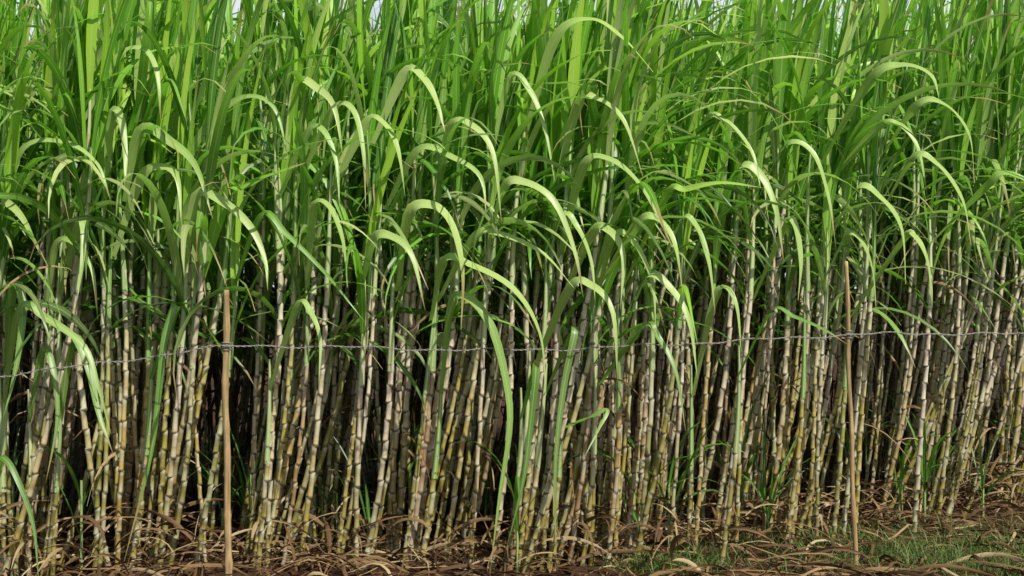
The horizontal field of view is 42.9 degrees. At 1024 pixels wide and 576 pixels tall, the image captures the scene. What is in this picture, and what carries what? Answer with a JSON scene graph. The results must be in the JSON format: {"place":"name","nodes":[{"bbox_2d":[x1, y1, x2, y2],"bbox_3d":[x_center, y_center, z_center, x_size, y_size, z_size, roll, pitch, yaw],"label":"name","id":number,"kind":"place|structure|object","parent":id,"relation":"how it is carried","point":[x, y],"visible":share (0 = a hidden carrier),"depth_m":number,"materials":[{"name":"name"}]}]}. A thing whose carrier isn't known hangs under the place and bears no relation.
{"place":"outdoors","nodes":[
{"label":"outdoors","id":0,"kind":"place"},
{"bbox_2d":[0,290,1023,575],"bbox_3d":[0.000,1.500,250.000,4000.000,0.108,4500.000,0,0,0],"label":"ground","id":1,"kind":"structure","parent":0,"point":[364,472],"depth_m":8.07,"materials":[{"name":"soil"}]},
{"bbox_2d":[0,58,99,274],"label":"sugarcane clump","id":2,"kind":"object","parent":1,"relation":"on","point":[43,219],"visible":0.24,"depth_m":6.95,"materials":[{"name":"plant"}]},
{"bbox_2d":[0,0,174,397],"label":"sugarcane clump","id":3,"kind":"object","parent":1,"relation":"on","point":[9,146],"visible":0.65,"depth_m":6.61,"materials":[{"name":"plant"}]},
{"bbox_2d":[0,0,256,575],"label":"sugarcane clump","id":4,"kind":"object","parent":1,"relation":"on","point":[68,17],"visible":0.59,"depth_m":6.81,"materials":[{"name":"plant"}]},
{"bbox_2d":[0,0,412,570],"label":"sugarcane clump","id":5,"kind":"object","parent":1,"relation":"on","point":[165,182],"visible":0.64,"depth_m":6.90,"materials":[{"name":"plant"}]},
{"bbox_2d":[120,0,510,567],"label":"sugarcane clump","id":6,"kind":"object","parent":1,"relation":"on","point":[311,115],"visible":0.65,"depth_m":7.07,"materials":[{"name":"plant"}]},
{"bbox_2d":[255,0,664,561],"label":"sugarcane clump","id":7,"kind":"object","parent":1,"relation":"on","point":[461,148],"visible":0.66,"depth_m":7.04,"materials":[{"name":"plant"}]},
{"bbox_2d":[0,261,1022,575],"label":"barbed wire fence","id":8,"kind":"object","parent":1,"relation":"on","point":[228,347],"visible":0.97,"depth_m":6.46,"materials":[{"name":"brown wood"}]},
{"bbox_2d":[0,436,1023,575],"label":"dry cane leaf litter","id":9,"kind":"object","parent":1,"relation":"on","point":[312,557],"visible":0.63,"depth_m":6.94,"materials":[{"name":"brown plant"}]},
{"bbox_2d":[0,0,1023,575],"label":"sugarcane front row","id":10,"kind":"object","parent":1,"relation":"on","point":[188,204],"visible":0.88,"depth_m":6.83,"materials":[{"name":"plant"}]},
{"bbox_2d":[0,0,1023,558],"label":"sugarcane row","id":11,"kind":"object","parent":1,"relation":"on","point":[490,416],"visible":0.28,"depth_m":7.60,"materials":[{"name":"plant"}]},
{"bbox_2d":[5,0,1021,512],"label":"sugarcane row","id":12,"kind":"object","parent":1,"relation":"on","point":[415,362],"visible":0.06,"depth_m":9.21,"materials":[{"name":"plant"}]},
{"bbox_2d":[6,0,1022,529],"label":"sugarcane row","id":13,"kind":"object","parent":1,"relation":"on","point":[488,486],"visible":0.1,"depth_m":8.50,"materials":[{"name":"plant"}]},
{"bbox_2d":[8,0,1020,488],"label":"sugarcane row","id":14,"kind":"object","parent":1,"relation":"on","point":[214,376],"visible":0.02,"depth_m":9.96,"materials":[{"name":"plant"}]},
{"bbox_2d":[30,0,1017,471],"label":"sugarcane row","id":15,"kind":"object","parent":1,"relation":"on","point":[210,422],"depth_m":10.72,"materials":[{"name":"plant"}]},
{"bbox_2d":[395,0,797,574],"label":"sugarcane clump","id":16,"kind":"object","parent":1,"relation":"on","point":[620,22],"visible":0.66,"depth_m":6.94,"materials":[{"name":"plant"}]},
{"bbox_2d":[423,0,838,565],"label":"sugarcane clump","id":17,"kind":"object","parent":1,"relation":"on","point":[684,232],"visible":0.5,"depth_m":7.06,"materials":[{"name":"plant"}]},
{"bbox_2d":[577,0,930,535],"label":"sugarcane clump","id":18,"kind":"object","parent":1,"relation":"on","point":[741,121],"visible":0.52,"depth_m":7.81,"materials":[{"name":"plant"}]},
{"bbox_2d":[672,0,1023,538],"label":"sugarcane clump","id":19,"kind":"object","parent":1,"relation":"on","point":[778,71],"visible":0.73,"depth_m":7.69,"materials":[{"name":"plant"}]},
{"bbox_2d":[759,0,1023,520],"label":"sugarcane clump","id":20,"kind":"object","parent":1,"relation":"on","point":[906,366],"visible":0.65,"depth_m":8.46,"materials":[{"name":"plant"}]},
{"bbox_2d":[870,0,1023,520],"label":"sugarcane clump","id":21,"kind":"object","parent":1,"relation":"on","point":[984,114],"visible":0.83,"depth_m":8.43,"materials":[{"name":"plant"}]},
{"bbox_2d":[897,2,1023,506],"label":"sugarcane clump","id":22,"kind":"object","parent":1,"relation":"on","point":[1019,386],"visible":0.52,"depth_m":9.09,"materials":[{"name":"plant"}]},
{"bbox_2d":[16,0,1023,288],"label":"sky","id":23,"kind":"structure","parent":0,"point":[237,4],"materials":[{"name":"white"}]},
{"bbox_2d":[586,505,1023,575],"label":"grass","id":24,"kind":"structure","parent":0,"point":[915,553],"depth_m":7.07,"materials":[{"name":"green plant"}]}
]}

